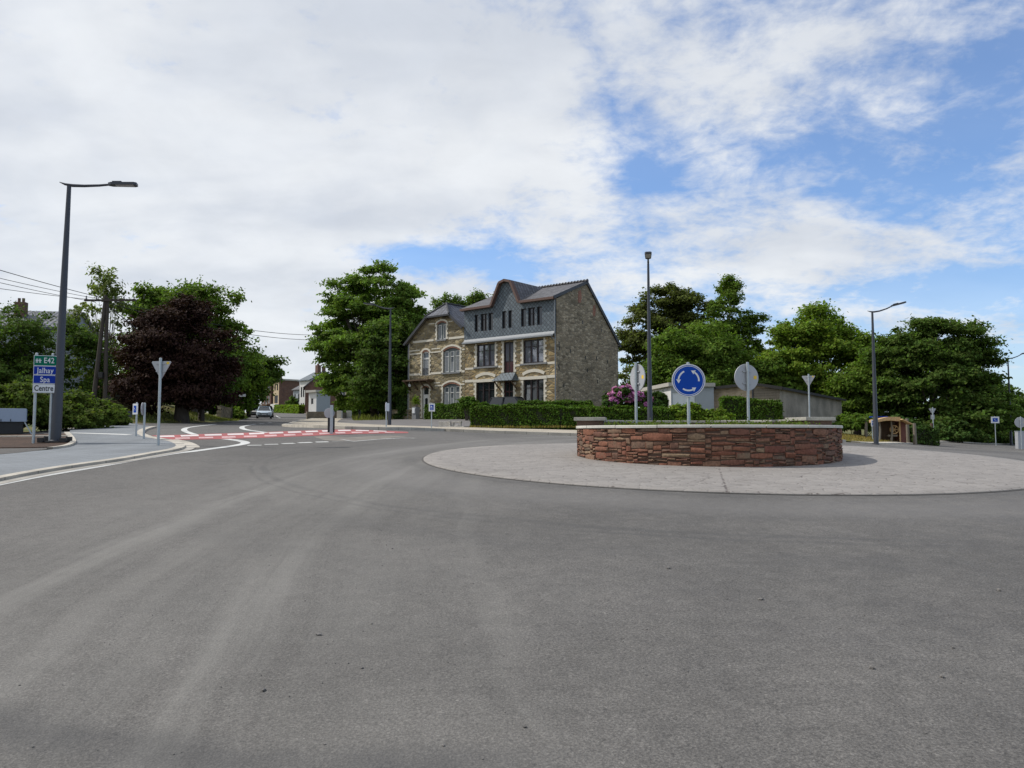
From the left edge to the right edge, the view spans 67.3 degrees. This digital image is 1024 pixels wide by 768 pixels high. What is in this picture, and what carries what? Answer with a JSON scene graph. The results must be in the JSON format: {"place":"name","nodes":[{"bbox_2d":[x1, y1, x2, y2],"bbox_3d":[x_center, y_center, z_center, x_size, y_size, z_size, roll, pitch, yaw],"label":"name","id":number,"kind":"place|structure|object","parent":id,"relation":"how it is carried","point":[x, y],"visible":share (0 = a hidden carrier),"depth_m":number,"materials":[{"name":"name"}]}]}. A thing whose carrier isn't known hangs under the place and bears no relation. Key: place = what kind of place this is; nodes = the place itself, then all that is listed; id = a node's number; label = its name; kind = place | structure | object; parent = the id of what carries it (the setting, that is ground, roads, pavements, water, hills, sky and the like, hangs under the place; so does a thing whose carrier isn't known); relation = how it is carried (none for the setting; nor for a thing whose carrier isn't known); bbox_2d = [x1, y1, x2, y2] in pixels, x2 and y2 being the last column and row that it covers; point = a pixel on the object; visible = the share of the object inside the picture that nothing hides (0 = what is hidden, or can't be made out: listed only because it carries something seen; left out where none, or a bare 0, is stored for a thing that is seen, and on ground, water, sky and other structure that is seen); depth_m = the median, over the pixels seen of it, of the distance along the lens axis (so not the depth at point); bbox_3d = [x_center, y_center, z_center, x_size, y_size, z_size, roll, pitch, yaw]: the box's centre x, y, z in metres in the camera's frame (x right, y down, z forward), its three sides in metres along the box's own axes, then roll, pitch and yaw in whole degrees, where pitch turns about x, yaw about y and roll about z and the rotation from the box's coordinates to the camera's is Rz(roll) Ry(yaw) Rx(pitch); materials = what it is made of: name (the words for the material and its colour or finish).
{"place":"outdoors","nodes":[
{"label":"outdoors","id":0,"kind":"place"},
{"bbox_2d":[0,423,175,474],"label":"pavement","id":1,"kind":"structure","parent":0,"point":[91,447],"depth_m":19.70,"materials":[{"name":"concrete"}]},
{"bbox_2d":[0,448,46,453],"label":"side strip","id":2,"kind":"object","parent":1,"relation":"on","point":[8,450],"visible":0.81,"depth_m":20.45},
{"bbox_2d":[152,358,170,445],"bbox_3d":[-9.953,0.619,21.718,0.568,2.726,0.104,0,-4,4],"label":"give way sign","id":3,"kind":"object","parent":1,"relation":"on","point":[160,366],"visible":0.94,"depth_m":21.73,"materials":[{"name":"metal"}]},
{"bbox_2d":[352,413,394,419],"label":"long grass","id":4,"kind":"structure","parent":0,"point":[369,417],"depth_m":75.39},
{"bbox_2d":[338,418,470,426],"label":"forecourt","id":5,"kind":"structure","parent":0,"point":[416,422],"depth_m":59.84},
{"bbox_2d":[363,303,394,424],"bbox_3d":[-9.074,-1.247,52.295,2.170,8.668,0.310,-1,-4,8],"label":"street lamp","id":6,"kind":"object","parent":5,"relation":"on","point":[389,396],"visible":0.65,"depth_m":52.09,"materials":[{"name":"metal"}]},
{"bbox_2d":[487,397,525,404],"bbox_3d":[0.068,1.898,56.987,4.130,1.920,2.029,-2,-4,28],"label":"stair railing","id":7,"kind":"object","parent":5,"relation":"on","point":[500,400],"visible":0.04,"depth_m":56.73,"materials":[{"name":"metal"}]},
{"bbox_2d":[288,418,576,432],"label":"pavement","id":8,"kind":"structure","parent":0,"point":[318,421],"depth_m":45.60,"materials":[{"name":"concrete"}]},
{"bbox_2d":[434,421,464,426],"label":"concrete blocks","id":9,"kind":"object","parent":8,"relation":"on","point":[444,423],"visible":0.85,"depth_m":46.25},
{"bbox_2d":[469,425,576,427],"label":"hedge foot grass","id":10,"kind":"structure","parent":8,"relation":"on","point":[524,426],"depth_m":45.04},
{"bbox_2d":[0,400,965,441],"bbox_3d":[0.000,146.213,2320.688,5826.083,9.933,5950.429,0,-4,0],"label":"ground","id":11,"kind":"structure","parent":0,"point":[25,429],"depth_m":51.79,"materials":[{"name":"green plant"}]},
{"bbox_2d":[0,379,69,429],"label":"shrub","id":12,"kind":"object","parent":11,"relation":"on","point":[17,395],"visible":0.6,"depth_m":30.60,"materials":[{"name":"green plant"}]},
{"bbox_2d":[0,298,98,395],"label":"old house","id":13,"kind":"structure","parent":11,"relation":"on","point":[29,313],"depth_m":65.32,"materials":[{"name":"tile"}]},
{"bbox_2d":[47,432,75,449],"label":"bed kerb","id":14,"kind":"structure","parent":11,"relation":"on","point":[71,443],"depth_m":22.03,"materials":[{"name":"concrete"}]},
{"bbox_2d":[0,297,125,396],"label":"tree","id":15,"kind":"object","parent":11,"relation":"on","point":[16,360],"visible":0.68,"depth_m":51.99,"materials":[{"name":"green plant"}]},
{"bbox_2d":[36,386,128,430],"bbox_3d":[-18.625,1.133,33.065,3.918,2.108,4.103,0,-4,0],"label":"shrub","id":16,"kind":"object","parent":11,"relation":"on","point":[82,409],"visible":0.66,"depth_m":32.39,"materials":[{"name":"green plant"}]},
{"bbox_2d":[66,262,130,399],"bbox_3d":[-30.075,-3.732,56.390,4.806,10.551,3.846,0,-4,0],"label":"birch tree","id":17,"kind":"object","parent":11,"relation":"on","point":[101,290],"visible":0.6,"depth_m":56.23,"materials":[{"name":"green plant"}]},
{"bbox_2d":[84,295,137,400],"bbox_3d":[-24.721,-1.569,47.209,3.067,7.827,0.596,1,-4,-13],"label":"utility pole","id":18,"kind":"object","parent":11,"relation":"on","point":[98,375],"visible":0.94,"depth_m":47.20,"materials":[{"name":"brown wood"}]},
{"bbox_2d":[112,404,132,424],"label":"shrub","id":19,"kind":"object","parent":11,"relation":"on","point":[125,417],"visible":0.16,"depth_m":37.83,"materials":[{"name":"green plant"}]},
{"bbox_2d":[97,293,244,422],"bbox_3d":[-22.632,-1.715,51.586,10.180,9.216,8.099,0,-4,0],"label":"copper beech","id":20,"kind":"object","parent":11,"relation":"on","point":[192,378],"visible":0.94,"depth_m":50.19,"materials":[{"name":"brown plant"}]},
{"bbox_2d":[129,407,240,421],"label":"bank grass","id":21,"kind":"structure","parent":11,"relation":"on","point":[210,417],"depth_m":56.12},
{"bbox_2d":[111,275,266,413],"bbox_3d":[-26.471,-2.864,62.833,13.912,11.375,9.233,0,-4,0],"label":"maple tree","id":22,"kind":"object","parent":11,"relation":"on","point":[149,296],"visible":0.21,"depth_m":61.46,"materials":[{"name":"green plant"}]},
{"bbox_2d":[198,343,251,421],"bbox_3d":[-21.633,-0.094,55.952,5.471,6.324,4.946,0,-4,0],"label":"tree","id":23,"kind":"object","parent":11,"relation":"on","point":[201,412],"visible":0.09,"depth_m":55.77,"materials":[{"name":"green plant"}]},
{"bbox_2d":[216,405,244,417],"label":"retaining wall","id":24,"kind":"structure","parent":11,"relation":"on","point":[224,412],"depth_m":75.58,"materials":[{"name":"concrete"}]},
{"bbox_2d":[232,406,248,419],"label":"shrub","id":25,"kind":"object","parent":11,"relation":"on","point":[238,412],"visible":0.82,"depth_m":79.64,"materials":[{"name":"green plant"}]},
{"bbox_2d":[212,356,275,413],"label":"roadside tree","id":26,"kind":"object","parent":11,"relation":"on","point":[259,379],"visible":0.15,"depth_m":83.74,"materials":[{"name":"green plant"}]},
{"bbox_2d":[246,351,290,416],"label":"roadside tree","id":27,"kind":"object","parent":11,"relation":"on","point":[276,373],"visible":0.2,"depth_m":107.81,"materials":[{"name":"green plant"}]},
{"bbox_2d":[270,379,299,408],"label":"apartment block","id":28,"kind":"structure","parent":11,"relation":"on","point":[283,392],"depth_m":204.51,"materials":[{"name":"brown brick"}]},
{"bbox_2d":[273,404,304,413],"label":"clipped hedge","id":29,"kind":"object","parent":11,"relation":"on","point":[292,408],"visible":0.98,"depth_m":157.04,"materials":[{"name":"green plant"}]},
{"bbox_2d":[298,364,328,404],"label":"white house","id":30,"kind":"structure","parent":11,"relation":"on","point":[304,381],"depth_m":165.44,"materials":[{"name":"paint"}]},
{"bbox_2d":[306,390,329,411],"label":"white annexe","id":31,"kind":"structure","parent":11,"relation":"on","point":[319,403],"depth_m":138.43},
{"bbox_2d":[303,366,335,412],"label":"brick gable house","id":32,"kind":"structure","parent":11,"relation":"on","point":[310,385],"depth_m":146.91,"materials":[{"name":"tile"}]},
{"bbox_2d":[306,412,336,418],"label":"garden wall","id":33,"kind":"structure","parent":11,"relation":"on","point":[309,415],"depth_m":92.46,"materials":[{"name":"stone"}]},
{"bbox_2d":[324,405,334,433],"bbox_3d":[-6.743,1.359,28.375,0.390,1.160,0.132,1,-4,-8],"label":"bollard sign","id":34,"kind":"object","parent":11,"relation":"on","point":[329,413],"visible":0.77,"depth_m":28.40,"materials":[{"name":"metal"}]},
{"bbox_2d":[333,405,385,418],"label":"undergrowth","id":35,"kind":"object","parent":11,"relation":"on","point":[366,412],"visible":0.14,"depth_m":94.79,"materials":[{"name":"green plant"}]},
{"bbox_2d":[298,259,431,419],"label":"ash tree","id":36,"kind":"object","parent":11,"relation":"on","point":[338,340],"visible":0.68,"depth_m":82.67,"materials":[{"name":"green plant"}]},
{"bbox_2d":[342,316,415,417],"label":"chestnut tree","id":37,"kind":"object","parent":11,"relation":"on","point":[369,384],"visible":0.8,"depth_m":76.63,"materials":[{"name":"green plant"}]},
{"bbox_2d":[391,404,406,418],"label":"shrub","id":38,"kind":"object","parent":11,"relation":"on","point":[402,408],"visible":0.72,"depth_m":75.37,"materials":[{"name":"green plant"}]},
{"bbox_2d":[402,302,466,418],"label":"stone house","id":39,"kind":"structure","parent":11,"relation":"on","point":[434,341],"depth_m":73.23,"materials":[{"name":"brown stone"}]},
{"bbox_2d":[422,351,428,377],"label":"window","id":40,"kind":"structure","parent":39,"relation":"in","point":[425,371],"depth_m":74.30,"materials":[{"name":"white glass"}]},
{"bbox_2d":[444,348,459,372],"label":"window","id":41,"kind":"structure","parent":39,"relation":"in","point":[451,355],"depth_m":72.15,"materials":[{"name":"white glass"}]},
{"bbox_2d":[444,384,459,404],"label":"window","id":42,"kind":"structure","parent":39,"relation":"in","point":[451,391],"depth_m":71.96,"materials":[{"name":"white glass"}]},
{"bbox_2d":[423,402,469,418],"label":"clipped hedge","id":43,"kind":"object","parent":11,"relation":"on","point":[447,411],"visible":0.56,"depth_m":66.23,"materials":[{"name":"green plant"}]},
{"bbox_2d":[457,396,478,420],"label":"shrub","id":44,"kind":"object","parent":11,"relation":"on","point":[465,402],"visible":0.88,"depth_m":61.72,"materials":[{"name":"green plant"}]},
{"bbox_2d":[464,287,484,305],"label":"poplar tree","id":45,"kind":"object","parent":11,"relation":"on","point":[477,297],"visible":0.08,"depth_m":118.23,"materials":[{"name":"green plant"}]},
{"bbox_2d":[460,279,620,406],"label":"stone house","id":46,"kind":"structure","parent":11,"relation":"on","point":[551,342],"depth_m":67.58,"materials":[{"name":"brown stone"}]},
{"bbox_2d":[477,382,494,402],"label":"window","id":47,"kind":"structure","parent":46,"relation":"in","point":[485,390],"depth_m":69.32,"materials":[{"name":"black glass"}]},
{"bbox_2d":[478,343,494,366],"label":"window","id":48,"kind":"structure","parent":46,"relation":"in","point":[486,352],"depth_m":69.46,"materials":[{"name":"grey glass"}]},
{"bbox_2d":[505,342,513,372],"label":"balcony door","id":49,"kind":"structure","parent":46,"relation":"in","point":[509,365],"depth_m":67.69,"materials":[{"name":"brown glass"}]},
{"bbox_2d":[524,339,543,363],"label":"window","id":50,"kind":"structure","parent":46,"relation":"in","point":[533,349],"depth_m":66.03,"materials":[{"name":"grey glass"}]},
{"bbox_2d":[524,379,543,400],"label":"window","id":51,"kind":"structure","parent":46,"relation":"in","point":[533,389],"depth_m":65.82,"materials":[{"name":"grey glass"}]},
{"bbox_2d":[516,399,592,406],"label":"clipped hedge","id":52,"kind":"object","parent":11,"relation":"on","point":[568,402],"visible":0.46,"depth_m":54.31,"materials":[{"name":"green plant"}]},
{"bbox_2d":[469,401,695,429],"bbox_3d":[4.016,1.842,45.281,13.407,1.763,2.236,-1,-4,12],"label":"clipped hedge","id":53,"kind":"object","parent":11,"relation":"on","point":[485,414],"visible":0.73,"depth_m":44.97,"materials":[{"name":"green plant"}]},
{"bbox_2d":[601,383,657,407],"bbox_3d":[8.285,1.330,54.099,4.360,2.820,2.656,0,-4,0],"label":"rhododendron","id":54,"kind":"object","parent":11,"relation":"on","point":[622,394],"visible":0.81,"depth_m":53.37,"materials":[{"name":"pink plant"}]},
{"bbox_2d":[639,391,668,407],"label":"laurel bush","id":55,"kind":"object","parent":11,"relation":"on","point":[661,398],"visible":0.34,"depth_m":54.29,"materials":[{"name":"green plant"}]},
{"bbox_2d":[613,281,714,385],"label":"beech tree","id":56,"kind":"object","parent":11,"relation":"on","point":[674,305],"visible":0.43,"depth_m":99.13,"materials":[{"name":"green plant"}]},
{"bbox_2d":[640,383,714,409],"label":"garage","id":57,"kind":"structure","parent":11,"relation":"on","point":[704,397],"depth_m":53.81,"materials":[{"name":"paint"}]},
{"bbox_2d":[673,393,694,405],"bbox_3d":[11.990,1.852,53.687,1.630,2.497,0.060,0,-4,-7],"label":"garage door","id":58,"kind":"structure","parent":57,"relation":"in","point":[677,398],"depth_m":53.70,"materials":[{"name":"metal"}]},
{"bbox_2d":[666,401,705,420],"bbox_3d":[9.987,1.856,43.915,2.503,1.798,1.745,0,-4,0],"label":"shrub","id":59,"kind":"object","parent":11,"relation":"on","point":[681,413],"visible":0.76,"depth_m":43.60,"materials":[{"name":"green plant"}]},
{"bbox_2d":[626,317,785,387],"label":"hazel tree","id":60,"kind":"object","parent":11,"relation":"on","point":[727,354],"visible":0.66,"depth_m":78.73,"materials":[{"name":"green plant"}]},
{"bbox_2d":[576,425,842,466],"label":"roundabout wall","id":61,"kind":"structure","parent":11,"relation":"on","point":[739,445],"depth_m":15.88,"materials":[{"name":"stone"}]},
{"bbox_2d":[574,417,835,454],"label":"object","id":62,"kind":"structure","parent":61,"relation":"on","point":[586,421],"depth_m":18.86,"materials":[{"name":"stone"}]},
{"bbox_2d":[695,407,735,420],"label":"shrub","id":63,"kind":"object","parent":11,"relation":"on","point":[717,415],"visible":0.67,"depth_m":43.51,"materials":[{"name":"green plant"}]},
{"bbox_2d":[686,273,771,360],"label":"birch tree","id":64,"kind":"object","parent":11,"relation":"on","point":[730,287],"visible":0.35,"depth_m":87.45,"materials":[{"name":"green plant"}]},
{"bbox_2d":[718,394,783,419],"bbox_3d":[14.706,1.795,47.391,3.851,2.436,1.833,0,-4,7],"label":"clipped hedge","id":65,"kind":"object","parent":11,"relation":"on","point":[767,409],"visible":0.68,"depth_m":46.80,"materials":[{"name":"green plant"}]},
{"bbox_2d":[714,383,845,432],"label":"long shed","id":66,"kind":"structure","parent":11,"relation":"on","point":[795,402],"depth_m":54.63,"materials":[{"name":"concrete"}]},
{"bbox_2d":[754,356,833,394],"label":"hazel bush","id":67,"kind":"object","parent":11,"relation":"on","point":[792,382],"visible":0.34,"depth_m":78.52,"materials":[{"name":"green plant"}]},
{"bbox_2d":[802,374,814,416],"bbox_3d":[16.238,1.344,42.012,0.678,3.789,0.118,-1,-4,20],"label":"give way sign","id":68,"kind":"object","parent":11,"relation":"on","point":[808,379],"visible":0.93,"depth_m":42.06,"materials":[{"name":"metal"}]},
{"bbox_2d":[754,298,885,392],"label":"oak tree","id":69,"kind":"object","parent":11,"relation":"on","point":[818,336],"visible":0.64,"depth_m":80.01,"materials":[{"name":"green plant"}]},
{"bbox_2d":[815,355,901,434],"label":"lime tree","id":70,"kind":"object","parent":11,"relation":"on","point":[846,385],"visible":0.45,"depth_m":72.38,"materials":[{"name":"green plant"}]},
{"bbox_2d":[869,416,911,442],"bbox_3d":[25.871,3.135,52.556,2.114,1.878,2.000,0,-4,6],"label":"wooden hut","id":71,"kind":"object","parent":11,"relation":"on","point":[891,429],"visible":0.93,"depth_m":52.39,"materials":[{"name":"wood"}]},
{"bbox_2d":[909,426,940,445],"bbox_3d":[29.146,3.690,54.609,2.411,1.525,1.453,1,-4,-15],"label":"clipped hedge","id":72,"kind":"object","parent":11,"relation":"on","point":[928,435],"visible":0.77,"depth_m":54.21,"materials":[{"name":"green plant"}]},
{"bbox_2d":[843,313,1023,432],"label":"lime tree","id":73,"kind":"object","parent":11,"relation":"on","point":[948,376],"visible":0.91,"depth_m":69.67,"materials":[{"name":"green plant"}]},
{"bbox_2d":[934,416,994,442],"bbox_3d":[36.519,3.799,62.815,4.613,2.447,3.965,0,-4,0],"label":"shrub","id":74,"kind":"object","parent":11,"relation":"on","point":[954,429],"visible":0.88,"depth_m":62.04,"materials":[{"name":"green plant"}]},
{"bbox_2d":[964,430,1023,443],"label":"shrub","id":75,"kind":"object","parent":11,"relation":"on","point":[1002,437],"visible":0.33,"depth_m":73.96,"materials":[{"name":"green plant"}]},
{"bbox_2d":[994,382,1023,423],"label":"tree","id":76,"kind":"object","parent":11,"relation":"on","point":[1020,400],"visible":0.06,"depth_m":90.72,"materials":[{"name":"green plant"}]},
{"bbox_2d":[1014,431,1023,448],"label":"utility cabinet","id":77,"kind":"object","parent":11,"relation":"on","point":[1017,439],"visible":0.74,"depth_m":55.28,"materials":[{"name":"metal"}]},
{"bbox_2d":[0,413,1023,767],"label":"road","id":78,"kind":"structure","parent":0,"point":[104,563],"depth_m":5.46,"materials":[{"name":"asphalt"}]},
{"bbox_2d":[0,408,31,433],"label":"trailer","id":79,"kind":"object","parent":78,"relation":"on","point":[12,420],"visible":0.95,"depth_m":28.62,"materials":[{"name":"paint"}]},
{"bbox_2d":[0,433,68,449],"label":"mulch bed","id":80,"kind":"object","parent":78,"relation":"on","point":[15,442],"visible":0.47,"depth_m":23.17,"materials":[{"name":"brown soil"}]},
{"bbox_2d":[32,353,56,442],"bbox_3d":[-14.167,0.501,23.363,0.685,2.895,0.146,1,-4,-22],"label":"direction sign","id":81,"kind":"object","parent":80,"relation":"on","point":[44,369],"visible":0.98,"depth_m":23.33,"materials":[{"name":"metal"}]},
{"bbox_2d":[37,181,137,442],"bbox_3d":[-13.098,-2.207,23.782,2.546,8.384,0.538,1,-4,-9],"label":"street lamp","id":82,"kind":"object","parent":80,"relation":"on","point":[56,419],"visible":0.94,"depth_m":23.58,"materials":[{"name":"metal"}]},
{"bbox_2d":[0,426,184,480],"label":"kerb","id":83,"kind":"structure","parent":78,"relation":"on","point":[179,446],"depth_m":16.54,"materials":[{"name":"concrete"}]},
{"bbox_2d":[0,447,194,483],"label":"gutter","id":84,"kind":"object","parent":78,"relation":"on","point":[62,470],"visible":0.98,"depth_m":15.80,"materials":[{"name":"concrete"}]},
{"bbox_2d":[0,439,249,484],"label":"edge line","id":85,"kind":"object","parent":78,"relation":"on","point":[243,442],"visible":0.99,"depth_m":16.46,"materials":[{"name":"white paint"}]},
{"bbox_2d":[255,406,272,418],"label":"oncoming car","id":86,"kind":"object","parent":78,"relation":"on","point":[264,411],"visible":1,"depth_m":92.34,"materials":[{"name":"silver metal"}]},
{"bbox_2d":[152,429,407,439],"bbox_3d":[-8.010,1.846,28.302,9.384,0.375,3.031,3,-5,-42],"label":"crossing","id":87,"kind":"object","parent":78,"relation":"on","point":[259,435],"visible":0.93,"depth_m":27.25,"materials":[{"name":"paint"}]},
{"bbox_2d":[316,436,404,440],"bbox_3d":[-5.469,1.901,27.024,2.356,0.170,3.833,-2,-4,26],"label":"median patch","id":88,"kind":"object","parent":78,"relation":"on","point":[332,438],"visible":1,"depth_m":26.47,"materials":[{"name":"concrete"}]},
{"bbox_2d":[16,529,1013,767],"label":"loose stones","id":89,"kind":"object","parent":78,"relation":"on","point":[871,666],"visible":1,"depth_m":4.78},
{"bbox_2d":[282,418,845,441],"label":"kerb","id":90,"kind":"structure","parent":78,"relation":"on","point":[431,429],"depth_m":34.78,"materials":[{"name":"concrete"}]},
{"bbox_2d":[645,251,652,420],"bbox_3d":[6.186,-1.612,34.676,0.310,8.471,1.572,-1,-4,10],"label":"street lamp","id":91,"kind":"object","parent":78,"relation":"on","point":[648,254],"visible":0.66,"depth_m":35.06,"materials":[{"name":"metal"}]},
{"bbox_2d":[423,443,1023,495],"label":"island apron","id":92,"kind":"object","parent":78,"relation":"on","point":[861,470],"visible":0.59,"depth_m":14.50,"materials":[{"name":"concrete"}]},
{"bbox_2d":[422,454,1023,495],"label":"apron seam","id":93,"kind":"object","parent":92,"relation":"on","point":[710,492],"visible":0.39,"depth_m":12.09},
{"bbox_2d":[868,301,905,444],"bbox_3d":[22.496,-0.559,45.942,2.160,8.733,0.346,-1,-4,13],"label":"street lamp","id":94,"kind":"object","parent":78,"relation":"on","point":[875,426],"visible":0.91,"depth_m":45.99,"materials":[{"name":"metal"}]},
{"bbox_2d":[851,441,1009,443],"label":"kerb","id":95,"kind":"structure","parent":78,"relation":"on","point":[912,443],"depth_m":50.63,"materials":[{"name":"concrete"}]},
{"bbox_2d":[0,0,1023,412],"label":"sky","id":96,"kind":"structure","parent":0,"point":[864,156],"materials":[{"name":"blue"}]},
{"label":"planting soil","id":97,"kind":"structure","parent":0,"visible":0},
{"bbox_2d":[630,362,645,424],"bbox_3d":[3.278,0.449,20.220,0.114,2.033,0.718,2,-4,-23],"label":"roundabout sign","id":98,"kind":"object","parent":97,"relation":"on","point":[637,377],"visible":0.98,"depth_m":20.19,"materials":[{"name":"metal"}]},
{"bbox_2d":[672,362,704,424],"bbox_3d":[3.902,0.388,16.989,0.733,1.746,0.114,0,-4,6],"label":"roundabout sign","id":99,"kind":"object","parent":97,"relation":"on","point":[688,380],"visible":0.97,"depth_m":16.96,"materials":[{"name":"metal"}]},
{"bbox_2d":[599,417,820,424],"bbox_3d":[4.645,0.986,18.607,5.212,0.395,5.176,0,-4,0],"label":"island planting","id":100,"kind":"object","parent":97,"relation":"on","point":[750,422],"visible":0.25,"depth_m":17.42,"materials":[{"name":"green plant"}]},
{"bbox_2d":[734,362,757,422],"bbox_3d":[6.200,0.445,20.233,0.718,2.043,0.114,1,-4,-16],"label":"roundabout sign","id":101,"kind":"object","parent":97,"relation":"on","point":[746,377],"visible":0.98,"depth_m":20.25,"materials":[{"name":"metal"}]},
{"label":"verge","id":102,"kind":"structure","parent":0,"visible":0},
{"bbox_2d":[832,411,872,436],"bbox_3d":[25.774,3.090,57.688,4.785,2.107,2.932,1,-4,-14],"label":"shrub","id":103,"kind":"object","parent":102,"relation":"on","point":[851,422],"visible":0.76,"depth_m":57.03,"materials":[{"name":"green plant"}]},
{"bbox_2d":[841,433,895,441],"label":"verge grass","id":104,"kind":"structure","parent":102,"relation":"on","point":[848,437],"depth_m":51.18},
{"bbox_2d":[891,413,937,426],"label":"undergrowth","id":105,"kind":"object","parent":102,"relation":"on","point":[912,421],"visible":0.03,"depth_m":65.16,"materials":[{"name":"green plant"}]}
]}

